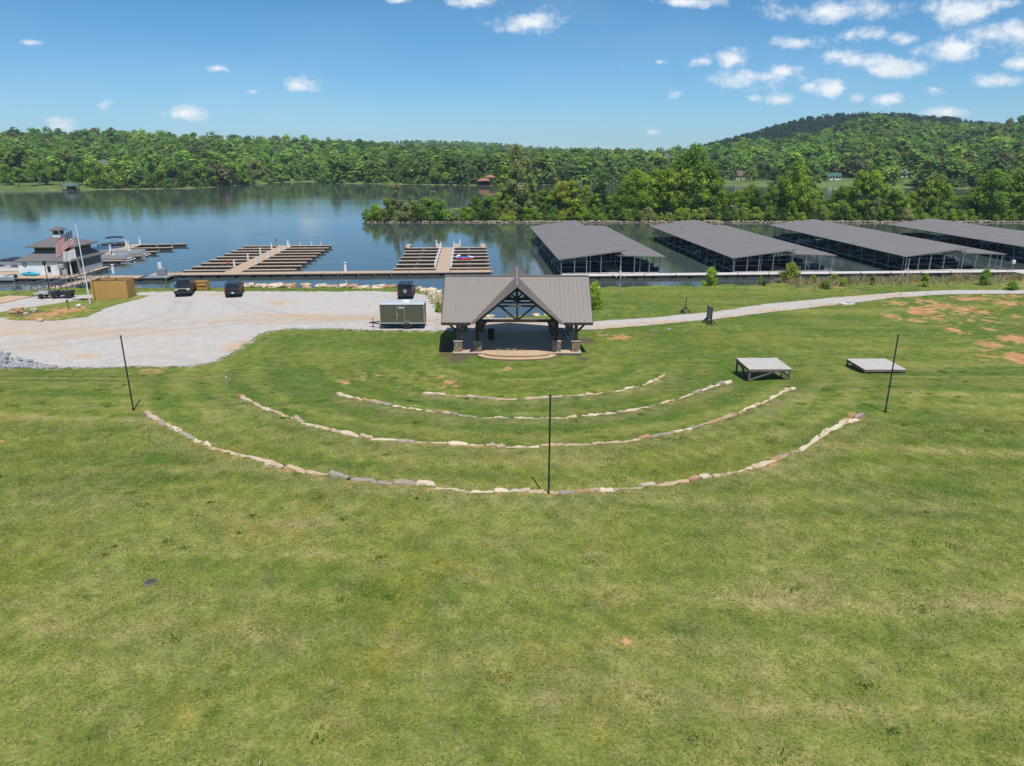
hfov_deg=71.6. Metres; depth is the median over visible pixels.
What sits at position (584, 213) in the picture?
shrub
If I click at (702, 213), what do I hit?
shrub
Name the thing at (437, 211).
shrub
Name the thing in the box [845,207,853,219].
shrub
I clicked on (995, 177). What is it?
broadleaf tree
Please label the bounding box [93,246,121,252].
motorboat
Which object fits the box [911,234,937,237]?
motorboat
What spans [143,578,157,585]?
drain cover
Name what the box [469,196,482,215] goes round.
broadleaf tree
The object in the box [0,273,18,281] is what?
motorboat
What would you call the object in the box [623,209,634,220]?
shrub
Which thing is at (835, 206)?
shrub
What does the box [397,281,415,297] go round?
off road car
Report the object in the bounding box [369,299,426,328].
cargo trailer
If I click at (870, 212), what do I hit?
shrub
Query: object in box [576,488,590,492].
stone block
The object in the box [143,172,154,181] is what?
shore tree
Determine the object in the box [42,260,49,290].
lamp post
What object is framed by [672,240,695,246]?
motorboat
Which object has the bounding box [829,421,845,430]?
stone block
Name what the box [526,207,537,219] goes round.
shrub
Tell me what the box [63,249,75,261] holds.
white flag
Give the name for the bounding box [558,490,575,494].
stone block
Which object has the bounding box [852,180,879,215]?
broadleaf tree
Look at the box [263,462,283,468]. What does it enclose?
stone block
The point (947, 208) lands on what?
shrub
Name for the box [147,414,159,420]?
stone block
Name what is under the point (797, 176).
broadleaf tree
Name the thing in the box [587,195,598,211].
broadleaf tree
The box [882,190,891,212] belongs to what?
airy tree
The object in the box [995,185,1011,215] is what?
broadleaf tree
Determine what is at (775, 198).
broadleaf tree
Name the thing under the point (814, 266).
pontoon boat
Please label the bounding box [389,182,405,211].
airy tree
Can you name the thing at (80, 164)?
shore tree
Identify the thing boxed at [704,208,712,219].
shrub
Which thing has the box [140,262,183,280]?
boat lift box
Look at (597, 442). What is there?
stone block
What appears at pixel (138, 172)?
shore tree
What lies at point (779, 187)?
broadleaf tree
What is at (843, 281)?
bank shrub
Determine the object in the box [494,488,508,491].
stone block
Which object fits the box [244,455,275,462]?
stone block
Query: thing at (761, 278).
bank shrub
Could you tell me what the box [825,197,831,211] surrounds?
airy tree
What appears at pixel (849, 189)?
broadleaf tree
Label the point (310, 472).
stone block
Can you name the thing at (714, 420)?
stone block
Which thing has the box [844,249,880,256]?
pontoon boat
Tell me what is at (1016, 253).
pontoon boat
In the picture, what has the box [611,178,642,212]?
broadleaf tree
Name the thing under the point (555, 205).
airy tree
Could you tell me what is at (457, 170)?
shore tree
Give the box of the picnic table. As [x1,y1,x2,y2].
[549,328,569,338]
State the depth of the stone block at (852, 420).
42.58 m
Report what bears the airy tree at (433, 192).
on the spit
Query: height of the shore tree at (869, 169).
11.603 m
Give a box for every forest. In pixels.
[0,112,1023,188]
[337,139,568,150]
[686,111,1000,150]
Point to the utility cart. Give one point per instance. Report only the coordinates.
(59, 292)
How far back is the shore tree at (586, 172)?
509.16 m
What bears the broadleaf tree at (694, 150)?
on the spit
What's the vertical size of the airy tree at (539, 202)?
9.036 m
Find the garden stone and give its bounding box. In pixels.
[8,307,23,313]
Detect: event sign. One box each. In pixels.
[680,297,690,313]
[701,305,715,325]
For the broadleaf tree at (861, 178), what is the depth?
217.66 m
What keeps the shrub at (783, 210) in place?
on the spit
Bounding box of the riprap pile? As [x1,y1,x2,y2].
[0,351,57,368]
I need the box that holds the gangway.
[11,269,108,294]
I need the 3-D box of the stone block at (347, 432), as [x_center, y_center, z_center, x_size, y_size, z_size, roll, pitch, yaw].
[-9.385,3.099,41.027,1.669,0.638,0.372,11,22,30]
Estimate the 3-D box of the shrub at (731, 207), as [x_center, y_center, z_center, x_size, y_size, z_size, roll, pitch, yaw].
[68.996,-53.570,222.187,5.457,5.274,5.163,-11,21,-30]
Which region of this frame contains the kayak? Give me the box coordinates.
[21,272,39,275]
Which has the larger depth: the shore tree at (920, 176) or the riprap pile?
the shore tree at (920, 176)
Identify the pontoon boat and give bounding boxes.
[0,258,18,271]
[97,236,132,247]
[101,253,135,261]
[111,249,150,256]
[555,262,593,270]
[599,253,629,257]
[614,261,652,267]
[685,245,705,251]
[702,254,737,261]
[779,233,806,239]
[784,263,824,269]
[823,244,857,250]
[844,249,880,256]
[901,232,923,235]
[1003,251,1023,259]
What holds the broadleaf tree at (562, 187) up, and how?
on the spit
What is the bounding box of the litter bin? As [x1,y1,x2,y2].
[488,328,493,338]
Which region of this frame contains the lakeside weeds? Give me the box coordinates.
[768,271,1023,295]
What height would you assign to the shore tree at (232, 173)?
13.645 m
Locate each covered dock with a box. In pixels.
[529,220,665,273]
[650,220,836,271]
[768,219,1006,270]
[887,218,1023,260]
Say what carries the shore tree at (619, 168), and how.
on the shore
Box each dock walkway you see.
[151,269,492,277]
[561,270,1023,278]
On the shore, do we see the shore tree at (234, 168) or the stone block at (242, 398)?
the shore tree at (234, 168)
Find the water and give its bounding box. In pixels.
[0,182,1023,317]
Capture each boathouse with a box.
[60,183,79,189]
[477,178,490,185]
[484,175,494,181]
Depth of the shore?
469.18 m
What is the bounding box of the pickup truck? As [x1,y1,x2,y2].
[174,278,195,295]
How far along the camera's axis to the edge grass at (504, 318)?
77.80 m
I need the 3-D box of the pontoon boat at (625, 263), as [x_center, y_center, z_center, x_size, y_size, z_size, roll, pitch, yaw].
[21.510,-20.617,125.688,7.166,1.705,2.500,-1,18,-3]
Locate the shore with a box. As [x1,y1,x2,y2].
[0,176,976,190]
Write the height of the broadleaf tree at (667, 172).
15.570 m
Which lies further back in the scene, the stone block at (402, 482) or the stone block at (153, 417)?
the stone block at (153, 417)
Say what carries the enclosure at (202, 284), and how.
on the ground at (952, 314)
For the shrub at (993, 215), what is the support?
on the spit
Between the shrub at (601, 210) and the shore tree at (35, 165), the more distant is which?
the shore tree at (35, 165)
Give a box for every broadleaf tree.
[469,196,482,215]
[480,198,489,210]
[483,194,500,215]
[491,201,497,217]
[497,183,518,206]
[499,186,523,210]
[510,184,517,215]
[513,192,523,208]
[521,189,531,212]
[536,187,549,203]
[543,190,555,209]
[549,181,580,216]
[550,191,567,209]
[565,180,584,215]
[580,184,591,206]
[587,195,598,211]
[590,179,608,208]
[591,193,602,209]
[607,196,619,211]
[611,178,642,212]
[614,168,655,210]
[614,193,630,207]
[624,172,642,203]
[637,179,657,210]
[647,168,667,210]
[651,167,684,215]
[654,173,663,213]
[656,167,679,210]
[666,171,683,214]
[670,153,694,198]
[672,141,707,211]
[677,154,709,207]
[688,158,712,209]
[698,171,726,211]
[700,162,729,207]
[727,189,747,206]
[737,187,755,209]
[742,184,760,206]
[750,191,762,211]
[761,186,776,211]
[769,192,782,206]
[771,180,788,207]
[775,170,794,206]
[780,160,813,215]
[786,187,818,213]
[797,185,821,215]
[808,181,820,208]
[829,185,844,209]
[830,185,846,209]
[836,185,861,212]
[841,169,873,212]
[847,184,869,213]
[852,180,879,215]
[860,169,890,213]
[884,188,908,214]
[906,190,919,210]
[914,180,936,211]
[917,179,930,210]
[922,173,954,211]
[922,178,949,215]
[933,189,953,216]
[950,195,958,208]
[958,201,966,210]
[963,199,971,213]
[964,167,1019,215]
[967,200,977,215]
[977,186,1000,208]
[993,169,1023,212]
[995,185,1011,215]
[1004,184,1015,200]
[1008,180,1023,210]
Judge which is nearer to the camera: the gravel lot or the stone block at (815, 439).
the stone block at (815, 439)
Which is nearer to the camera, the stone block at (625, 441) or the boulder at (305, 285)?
the stone block at (625, 441)
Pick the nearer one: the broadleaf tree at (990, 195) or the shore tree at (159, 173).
the broadleaf tree at (990, 195)
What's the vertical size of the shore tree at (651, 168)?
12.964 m
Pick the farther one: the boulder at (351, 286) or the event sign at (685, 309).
the boulder at (351, 286)
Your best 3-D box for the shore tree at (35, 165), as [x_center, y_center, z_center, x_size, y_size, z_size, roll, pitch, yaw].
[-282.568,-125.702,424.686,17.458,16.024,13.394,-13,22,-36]
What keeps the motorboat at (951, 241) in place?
on the water
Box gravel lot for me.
[0,291,446,367]
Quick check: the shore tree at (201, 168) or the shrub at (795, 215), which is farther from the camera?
the shore tree at (201, 168)
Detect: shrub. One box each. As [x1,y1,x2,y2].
[361,208,367,219]
[363,202,383,221]
[380,209,389,221]
[381,198,390,214]
[383,209,396,220]
[385,207,394,220]
[391,211,405,220]
[398,201,415,221]
[402,204,425,221]
[407,198,418,209]
[416,196,434,216]
[428,197,452,220]
[428,202,442,221]
[435,301,441,311]
[449,212,459,220]
[458,212,466,220]
[463,207,473,220]
[468,210,477,220]
[476,208,489,221]
[484,209,492,219]
[492,212,499,219]
[500,212,506,220]
[504,210,518,220]
[515,206,524,220]
[521,207,532,220]
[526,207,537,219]
[542,210,551,219]
[543,203,551,214]
[544,206,561,220]
[556,211,566,219]
[565,211,574,220]
[572,212,579,219]
[576,206,588,220]
[590,201,606,214]
[590,206,603,220]
[590,281,602,310]
[606,209,613,219]
[607,204,616,217]
[613,210,619,219]
[617,207,629,220]
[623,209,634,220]
[628,207,642,220]
[641,206,657,220]
[658,213,664,219]
[665,213,673,220]
[673,207,684,217]
[674,211,682,220]
[681,207,693,219]
[687,208,700,219]
[696,207,705,219]
[697,203,706,218]
[701,267,718,285]
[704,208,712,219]
[705,206,717,219]
[715,203,721,217]
[717,203,730,214]
[720,209,733,220]
[729,205,737,217]
[731,208,737,219]
[735,207,746,220]
[741,207,749,216]
[747,205,762,219]
[757,275,762,284]
[760,201,770,211]
[760,206,775,220]
[769,212,782,220]
[772,205,779,212]
[776,207,790,220]
[777,262,800,282]
[785,212,791,220]
[788,208,800,220]
[797,212,806,219]
[807,210,821,219]
[816,207,828,220]
[819,280,831,288]
[826,211,834,219]
[827,203,839,213]
[829,273,838,279]
[831,209,842,220]
[833,206,851,220]
[836,277,847,285]
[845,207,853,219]
[849,209,857,220]
[862,206,878,216]
[862,211,869,220]
[867,206,876,220]
[870,274,875,284]
[875,211,883,220]
[882,208,891,219]
[885,209,894,219]
[891,205,903,216]
[892,207,906,220]
[895,203,909,213]
[896,207,915,220]
[914,205,926,219]
[920,212,929,219]
[921,273,929,286]
[927,207,938,218]
[933,207,947,219]
[941,205,955,216]
[945,207,957,220]
[955,209,966,220]
[968,208,977,219]
[977,206,985,217]
[979,268,992,284]
[983,213,990,219]
[988,208,1001,220]
[1001,208,1012,220]
[1003,280,1019,290]
[1005,207,1018,220]
[1019,213,1023,220]
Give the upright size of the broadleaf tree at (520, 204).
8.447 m
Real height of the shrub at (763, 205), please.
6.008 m
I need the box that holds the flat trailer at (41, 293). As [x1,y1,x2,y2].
[33,290,52,298]
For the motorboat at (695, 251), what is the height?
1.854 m
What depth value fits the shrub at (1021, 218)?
215.39 m
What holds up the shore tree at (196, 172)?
on the shore
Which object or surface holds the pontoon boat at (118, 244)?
on the water
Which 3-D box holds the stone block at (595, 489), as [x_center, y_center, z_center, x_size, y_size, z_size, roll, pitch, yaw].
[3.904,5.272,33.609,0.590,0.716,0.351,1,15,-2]
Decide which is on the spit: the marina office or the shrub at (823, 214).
the shrub at (823, 214)
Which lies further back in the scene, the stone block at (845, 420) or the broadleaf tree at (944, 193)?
the broadleaf tree at (944, 193)
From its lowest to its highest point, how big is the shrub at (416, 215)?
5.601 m
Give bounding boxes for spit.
[364,217,1020,222]
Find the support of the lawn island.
on the gravel lot
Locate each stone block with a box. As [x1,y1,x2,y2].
[142,410,151,415]
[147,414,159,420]
[170,426,181,431]
[179,431,194,439]
[193,438,202,442]
[203,441,211,446]
[210,447,223,451]
[224,450,246,456]
[240,396,252,402]
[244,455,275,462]
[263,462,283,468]
[283,464,304,472]
[292,415,304,422]
[301,423,320,427]
[305,470,327,474]
[320,426,331,429]
[328,470,350,479]
[336,392,344,396]
[339,430,358,437]
[342,394,354,397]
[350,477,375,483]
[360,433,372,438]
[371,438,396,439]
[376,480,392,484]
[392,479,415,484]
[397,439,414,442]
[416,480,436,486]
[422,392,445,395]
[434,487,468,492]
[448,441,468,444]
[470,490,493,492]
[474,396,496,399]
[485,443,495,447]
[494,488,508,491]
[496,443,505,447]
[504,445,527,447]
[509,488,530,491]
[524,397,540,399]
[528,489,543,492]
[540,443,563,446]
[542,491,558,494]
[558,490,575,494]
[563,443,589,445]
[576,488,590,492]
[590,487,599,491]
[591,441,603,444]
[600,487,613,491]
[604,440,629,442]
[613,487,642,491]
[625,406,648,410]
[638,434,651,438]
[640,481,655,486]
[651,431,675,436]
[656,479,689,485]
[688,475,699,481]
[699,473,711,478]
[707,418,720,422]
[712,474,725,476]
[721,413,735,418]
[751,463,761,468]
[759,460,775,466]
[770,455,783,461]
[798,443,811,451]
[809,435,821,443]
[819,430,828,436]
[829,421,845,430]
[837,418,848,423]
[847,418,858,422]
[853,413,863,418]
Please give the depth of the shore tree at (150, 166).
435.13 m
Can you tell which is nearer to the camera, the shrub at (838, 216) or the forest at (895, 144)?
the shrub at (838, 216)
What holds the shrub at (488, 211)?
on the spit
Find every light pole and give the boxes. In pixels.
[120,335,134,410]
[548,394,551,493]
[884,334,898,412]
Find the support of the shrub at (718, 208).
on the spit
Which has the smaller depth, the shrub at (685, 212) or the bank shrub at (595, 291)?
the bank shrub at (595, 291)
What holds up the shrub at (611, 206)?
on the spit
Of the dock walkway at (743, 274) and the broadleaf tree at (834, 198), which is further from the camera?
the broadleaf tree at (834, 198)
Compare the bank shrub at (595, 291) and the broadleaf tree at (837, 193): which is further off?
the broadleaf tree at (837, 193)
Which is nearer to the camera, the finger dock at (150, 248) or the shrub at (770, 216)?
the finger dock at (150, 248)
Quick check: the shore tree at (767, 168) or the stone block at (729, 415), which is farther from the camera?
the shore tree at (767, 168)
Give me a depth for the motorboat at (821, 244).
153.07 m
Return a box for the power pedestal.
[111,264,114,273]
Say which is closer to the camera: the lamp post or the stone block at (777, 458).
the stone block at (777, 458)
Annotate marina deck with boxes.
[0,266,147,281]
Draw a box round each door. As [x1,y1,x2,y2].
[52,263,57,274]
[67,261,78,272]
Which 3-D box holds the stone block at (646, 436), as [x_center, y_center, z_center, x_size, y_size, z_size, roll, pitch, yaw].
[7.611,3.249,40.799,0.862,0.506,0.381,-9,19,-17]
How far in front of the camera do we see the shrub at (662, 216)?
216.60 m
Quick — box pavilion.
[441,266,592,360]
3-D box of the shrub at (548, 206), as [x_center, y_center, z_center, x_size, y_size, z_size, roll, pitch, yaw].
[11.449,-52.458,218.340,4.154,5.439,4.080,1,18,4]
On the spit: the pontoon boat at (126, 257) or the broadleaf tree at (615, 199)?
the broadleaf tree at (615, 199)
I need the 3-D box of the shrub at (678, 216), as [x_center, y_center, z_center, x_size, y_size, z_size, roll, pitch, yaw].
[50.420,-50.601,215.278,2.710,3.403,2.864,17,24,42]
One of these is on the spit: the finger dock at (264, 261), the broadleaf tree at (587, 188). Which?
the broadleaf tree at (587, 188)
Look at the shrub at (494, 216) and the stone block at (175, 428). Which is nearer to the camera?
the stone block at (175, 428)
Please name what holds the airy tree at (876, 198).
on the spit
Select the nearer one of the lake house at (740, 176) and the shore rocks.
the shore rocks
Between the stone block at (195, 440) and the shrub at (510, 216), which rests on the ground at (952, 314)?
the stone block at (195, 440)
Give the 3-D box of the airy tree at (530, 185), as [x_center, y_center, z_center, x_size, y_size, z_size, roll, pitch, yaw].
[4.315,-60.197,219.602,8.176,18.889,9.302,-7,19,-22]
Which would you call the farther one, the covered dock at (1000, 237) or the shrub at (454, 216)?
the shrub at (454, 216)
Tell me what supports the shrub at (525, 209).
on the spit
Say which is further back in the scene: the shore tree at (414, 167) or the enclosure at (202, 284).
the shore tree at (414, 167)
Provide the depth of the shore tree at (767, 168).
504.36 m
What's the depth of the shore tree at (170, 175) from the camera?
438.84 m
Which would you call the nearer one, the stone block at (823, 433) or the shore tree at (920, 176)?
the stone block at (823, 433)
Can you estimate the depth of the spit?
215.81 m
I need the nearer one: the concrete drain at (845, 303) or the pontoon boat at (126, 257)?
the concrete drain at (845, 303)
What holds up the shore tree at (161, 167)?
on the shore
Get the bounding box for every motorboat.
[0,257,21,265]
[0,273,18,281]
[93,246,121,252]
[550,257,585,262]
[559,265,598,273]
[611,257,646,263]
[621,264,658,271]
[665,238,682,244]
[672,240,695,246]
[693,249,708,253]
[696,250,718,258]
[720,259,756,268]
[728,263,766,271]
[767,256,803,262]
[788,235,815,241]
[794,237,823,243]
[811,241,841,248]
[879,258,916,266]
[896,262,934,270]
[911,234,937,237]
[920,254,955,261]
[922,236,945,240]
[935,238,964,243]
[960,243,985,247]
[975,245,1002,250]
[988,248,1021,255]
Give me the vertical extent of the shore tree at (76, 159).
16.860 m
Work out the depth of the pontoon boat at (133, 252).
140.68 m
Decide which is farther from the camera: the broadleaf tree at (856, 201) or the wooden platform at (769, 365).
the broadleaf tree at (856, 201)
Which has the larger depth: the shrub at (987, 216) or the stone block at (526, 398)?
the shrub at (987, 216)
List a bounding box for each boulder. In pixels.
[244,282,254,287]
[255,283,267,287]
[268,282,284,287]
[300,283,311,288]
[315,283,326,286]
[347,284,357,288]
[371,284,384,288]
[425,287,436,298]
[432,290,442,303]
[435,294,442,308]
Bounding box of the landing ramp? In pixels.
[0,295,31,303]
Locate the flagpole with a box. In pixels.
[73,225,91,303]
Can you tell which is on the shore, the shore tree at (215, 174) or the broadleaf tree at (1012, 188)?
the shore tree at (215, 174)
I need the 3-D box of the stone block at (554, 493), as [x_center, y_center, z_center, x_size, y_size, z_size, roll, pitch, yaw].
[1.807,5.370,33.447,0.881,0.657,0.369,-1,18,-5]
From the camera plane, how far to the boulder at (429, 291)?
91.04 m
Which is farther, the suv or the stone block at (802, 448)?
the suv
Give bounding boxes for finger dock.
[102,243,188,263]
[182,245,332,272]
[393,244,490,270]
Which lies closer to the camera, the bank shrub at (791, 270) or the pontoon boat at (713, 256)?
the bank shrub at (791, 270)
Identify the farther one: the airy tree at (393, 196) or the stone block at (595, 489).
the airy tree at (393, 196)
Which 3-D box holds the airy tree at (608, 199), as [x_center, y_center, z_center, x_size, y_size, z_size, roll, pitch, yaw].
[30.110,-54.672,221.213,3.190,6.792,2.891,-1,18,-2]
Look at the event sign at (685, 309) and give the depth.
80.18 m
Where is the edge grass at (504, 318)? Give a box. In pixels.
[5,289,1023,369]
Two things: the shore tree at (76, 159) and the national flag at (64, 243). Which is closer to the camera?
the national flag at (64, 243)
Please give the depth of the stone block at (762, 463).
36.35 m
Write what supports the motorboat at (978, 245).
on the water
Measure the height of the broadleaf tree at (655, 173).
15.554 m
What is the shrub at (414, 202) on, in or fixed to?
on the spit
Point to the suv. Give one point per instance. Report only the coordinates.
(234, 287)
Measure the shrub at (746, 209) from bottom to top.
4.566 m
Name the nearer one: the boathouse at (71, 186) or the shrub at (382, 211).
the shrub at (382, 211)
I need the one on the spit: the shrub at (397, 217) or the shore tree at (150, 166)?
the shrub at (397, 217)
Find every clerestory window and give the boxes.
[34,248,70,251]
[71,244,90,250]
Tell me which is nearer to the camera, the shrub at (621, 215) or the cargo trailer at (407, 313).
the cargo trailer at (407, 313)
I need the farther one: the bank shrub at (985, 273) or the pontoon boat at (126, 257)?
the pontoon boat at (126, 257)
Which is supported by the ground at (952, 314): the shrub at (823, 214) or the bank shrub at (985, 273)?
the bank shrub at (985, 273)
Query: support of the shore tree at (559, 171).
on the shore
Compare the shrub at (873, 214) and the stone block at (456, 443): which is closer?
the stone block at (456, 443)
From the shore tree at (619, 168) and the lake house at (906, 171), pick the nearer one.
the lake house at (906, 171)
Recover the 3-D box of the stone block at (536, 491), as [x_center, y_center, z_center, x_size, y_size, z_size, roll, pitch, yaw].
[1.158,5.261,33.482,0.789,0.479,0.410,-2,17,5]
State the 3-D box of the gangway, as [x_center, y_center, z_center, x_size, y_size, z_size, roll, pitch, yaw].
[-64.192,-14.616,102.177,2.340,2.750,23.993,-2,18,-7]
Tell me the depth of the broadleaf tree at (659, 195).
220.12 m
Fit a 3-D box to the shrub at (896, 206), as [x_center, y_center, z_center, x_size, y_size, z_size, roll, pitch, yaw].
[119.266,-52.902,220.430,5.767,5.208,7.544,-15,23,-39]
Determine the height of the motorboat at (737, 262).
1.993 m
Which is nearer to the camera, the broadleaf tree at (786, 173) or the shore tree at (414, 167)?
the broadleaf tree at (786, 173)
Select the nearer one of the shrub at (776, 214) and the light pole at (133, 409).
the light pole at (133, 409)
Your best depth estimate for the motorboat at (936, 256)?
132.33 m
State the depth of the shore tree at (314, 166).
556.34 m
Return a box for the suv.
[224,280,243,295]
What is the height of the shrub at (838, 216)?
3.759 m
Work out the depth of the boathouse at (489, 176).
477.65 m
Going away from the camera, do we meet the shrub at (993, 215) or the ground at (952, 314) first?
the ground at (952, 314)
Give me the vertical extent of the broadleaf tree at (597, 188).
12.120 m
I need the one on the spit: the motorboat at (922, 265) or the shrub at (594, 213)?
the shrub at (594, 213)
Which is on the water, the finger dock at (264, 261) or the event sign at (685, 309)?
the finger dock at (264, 261)
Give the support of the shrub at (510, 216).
on the spit
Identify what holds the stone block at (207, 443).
on the ground at (952, 314)
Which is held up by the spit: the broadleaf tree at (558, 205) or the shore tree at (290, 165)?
the broadleaf tree at (558, 205)
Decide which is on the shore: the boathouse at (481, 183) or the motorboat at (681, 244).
the boathouse at (481, 183)
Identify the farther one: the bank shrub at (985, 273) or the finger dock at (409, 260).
the finger dock at (409, 260)
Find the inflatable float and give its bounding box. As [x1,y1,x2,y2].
[455,254,473,259]
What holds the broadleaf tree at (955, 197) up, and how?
on the spit
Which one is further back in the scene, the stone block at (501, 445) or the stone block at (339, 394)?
the stone block at (339, 394)
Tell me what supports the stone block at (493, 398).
on the ground at (952, 314)
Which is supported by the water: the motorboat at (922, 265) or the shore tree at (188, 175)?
the motorboat at (922, 265)
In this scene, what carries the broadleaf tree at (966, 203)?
on the spit
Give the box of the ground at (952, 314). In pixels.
[0,280,1023,765]
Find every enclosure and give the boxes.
[90,277,135,299]
[193,280,209,290]
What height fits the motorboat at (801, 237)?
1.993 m
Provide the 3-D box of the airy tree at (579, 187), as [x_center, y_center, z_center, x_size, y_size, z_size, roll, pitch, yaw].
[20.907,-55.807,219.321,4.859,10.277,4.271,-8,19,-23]
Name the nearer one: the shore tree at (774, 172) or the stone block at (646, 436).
the stone block at (646, 436)
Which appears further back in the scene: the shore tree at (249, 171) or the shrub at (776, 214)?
the shore tree at (249, 171)
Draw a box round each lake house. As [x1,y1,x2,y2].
[97,159,108,164]
[730,169,745,179]
[825,172,841,179]
[899,168,908,176]
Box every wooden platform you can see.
[735,358,791,380]
[846,359,905,373]
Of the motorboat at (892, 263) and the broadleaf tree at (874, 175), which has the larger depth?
the broadleaf tree at (874, 175)
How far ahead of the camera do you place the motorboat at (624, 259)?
129.23 m
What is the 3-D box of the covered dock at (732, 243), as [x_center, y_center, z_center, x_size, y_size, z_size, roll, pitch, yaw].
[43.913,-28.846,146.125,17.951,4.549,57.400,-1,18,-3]
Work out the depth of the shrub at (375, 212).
213.69 m
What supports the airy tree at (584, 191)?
on the spit
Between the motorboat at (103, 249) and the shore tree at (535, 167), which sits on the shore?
the shore tree at (535, 167)
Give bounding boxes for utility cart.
[49,283,74,297]
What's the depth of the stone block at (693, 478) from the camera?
34.63 m
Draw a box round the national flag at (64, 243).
[56,231,73,258]
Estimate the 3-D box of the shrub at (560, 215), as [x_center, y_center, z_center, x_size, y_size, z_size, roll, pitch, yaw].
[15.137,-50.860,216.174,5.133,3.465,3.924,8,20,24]
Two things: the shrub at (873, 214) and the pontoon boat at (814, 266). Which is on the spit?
the shrub at (873, 214)
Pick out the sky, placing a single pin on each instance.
(647, 75)
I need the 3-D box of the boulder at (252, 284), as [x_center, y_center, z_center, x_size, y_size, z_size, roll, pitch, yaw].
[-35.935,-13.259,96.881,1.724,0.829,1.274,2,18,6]
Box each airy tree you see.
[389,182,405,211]
[389,194,398,208]
[427,184,435,207]
[494,165,511,210]
[496,197,502,216]
[502,143,532,211]
[517,156,538,207]
[535,189,546,216]
[552,191,559,209]
[573,180,582,211]
[575,185,586,214]
[582,188,589,205]
[604,196,611,215]
[653,174,672,213]
[680,167,702,208]
[768,181,774,202]
[777,178,788,212]
[817,191,825,212]
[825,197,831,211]
[863,179,883,214]
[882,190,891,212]
[955,195,962,207]
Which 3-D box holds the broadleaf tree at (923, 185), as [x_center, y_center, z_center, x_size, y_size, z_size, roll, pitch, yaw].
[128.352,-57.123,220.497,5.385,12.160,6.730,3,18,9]
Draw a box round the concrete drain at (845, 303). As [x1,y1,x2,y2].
[838,302,854,304]
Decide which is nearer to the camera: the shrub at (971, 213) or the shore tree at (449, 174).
the shrub at (971, 213)
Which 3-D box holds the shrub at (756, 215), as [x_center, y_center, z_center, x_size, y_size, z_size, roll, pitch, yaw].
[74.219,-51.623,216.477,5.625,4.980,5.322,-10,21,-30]
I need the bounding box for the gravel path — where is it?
[437,290,1023,330]
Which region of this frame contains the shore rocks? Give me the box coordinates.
[367,219,1023,222]
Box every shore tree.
[0,164,14,184]
[10,167,23,185]
[22,159,55,185]
[39,161,51,184]
[54,165,69,183]
[66,163,82,182]
[70,156,83,181]
[77,161,91,183]
[87,165,108,187]
[108,170,117,181]
[118,165,134,183]
[134,170,142,184]
[142,162,157,182]
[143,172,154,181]
[149,168,166,181]
[155,164,164,181]
[165,166,180,179]
[165,167,174,178]
[175,170,187,185]
[185,171,192,184]
[188,169,202,180]
[197,163,212,181]
[205,167,217,182]
[208,172,219,181]
[224,164,237,182]
[229,161,242,178]
[246,162,255,178]
[256,162,264,176]
[272,166,281,179]
[286,161,295,175]
[301,169,307,178]
[308,164,320,175]
[400,164,412,177]
[410,163,417,179]
[431,164,446,178]
[446,166,455,177]
[453,164,464,183]
[493,163,502,176]
[531,165,539,176]
[541,164,551,179]
[556,169,564,179]
[561,169,570,180]
[582,165,590,181]
[592,167,605,177]
[607,165,616,178]
[615,166,624,175]
[622,165,628,174]
[640,163,649,173]
[649,164,654,174]
[715,162,725,176]
[731,169,737,179]
[743,161,758,180]
[758,163,772,179]
[769,165,780,180]
[775,162,787,179]
[866,163,873,172]
[915,169,927,181]
[936,167,943,176]
[956,170,968,181]
[957,166,973,180]
[974,169,983,186]
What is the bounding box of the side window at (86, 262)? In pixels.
[84,258,88,265]
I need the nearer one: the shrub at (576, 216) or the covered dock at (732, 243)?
the covered dock at (732, 243)
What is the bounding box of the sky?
[0,0,1023,151]
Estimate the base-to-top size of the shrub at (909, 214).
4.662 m
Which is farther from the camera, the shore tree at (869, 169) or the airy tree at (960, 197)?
the shore tree at (869, 169)
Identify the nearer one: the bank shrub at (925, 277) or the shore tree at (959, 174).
the bank shrub at (925, 277)
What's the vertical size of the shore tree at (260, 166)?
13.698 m
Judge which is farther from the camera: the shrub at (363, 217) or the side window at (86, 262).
the shrub at (363, 217)
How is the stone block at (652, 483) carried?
on the ground at (952, 314)
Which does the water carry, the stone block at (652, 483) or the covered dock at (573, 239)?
the covered dock at (573, 239)
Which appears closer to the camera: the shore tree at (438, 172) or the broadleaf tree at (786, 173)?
the broadleaf tree at (786, 173)
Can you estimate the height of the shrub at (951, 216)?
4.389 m
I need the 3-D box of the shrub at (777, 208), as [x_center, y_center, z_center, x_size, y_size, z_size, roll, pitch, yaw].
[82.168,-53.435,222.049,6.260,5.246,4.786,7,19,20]
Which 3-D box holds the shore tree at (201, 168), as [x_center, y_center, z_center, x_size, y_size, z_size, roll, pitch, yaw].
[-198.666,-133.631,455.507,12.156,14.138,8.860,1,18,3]
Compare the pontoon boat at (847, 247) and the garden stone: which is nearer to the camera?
the garden stone
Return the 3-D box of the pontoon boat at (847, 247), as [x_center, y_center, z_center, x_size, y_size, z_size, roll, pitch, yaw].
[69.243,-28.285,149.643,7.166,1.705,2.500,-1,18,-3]
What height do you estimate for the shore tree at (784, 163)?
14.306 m
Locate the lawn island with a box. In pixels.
[0,295,149,319]
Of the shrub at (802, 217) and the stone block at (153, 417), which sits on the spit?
the shrub at (802, 217)
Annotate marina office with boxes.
[13,226,103,274]
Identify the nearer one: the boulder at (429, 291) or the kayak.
the boulder at (429, 291)
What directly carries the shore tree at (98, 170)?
on the shore

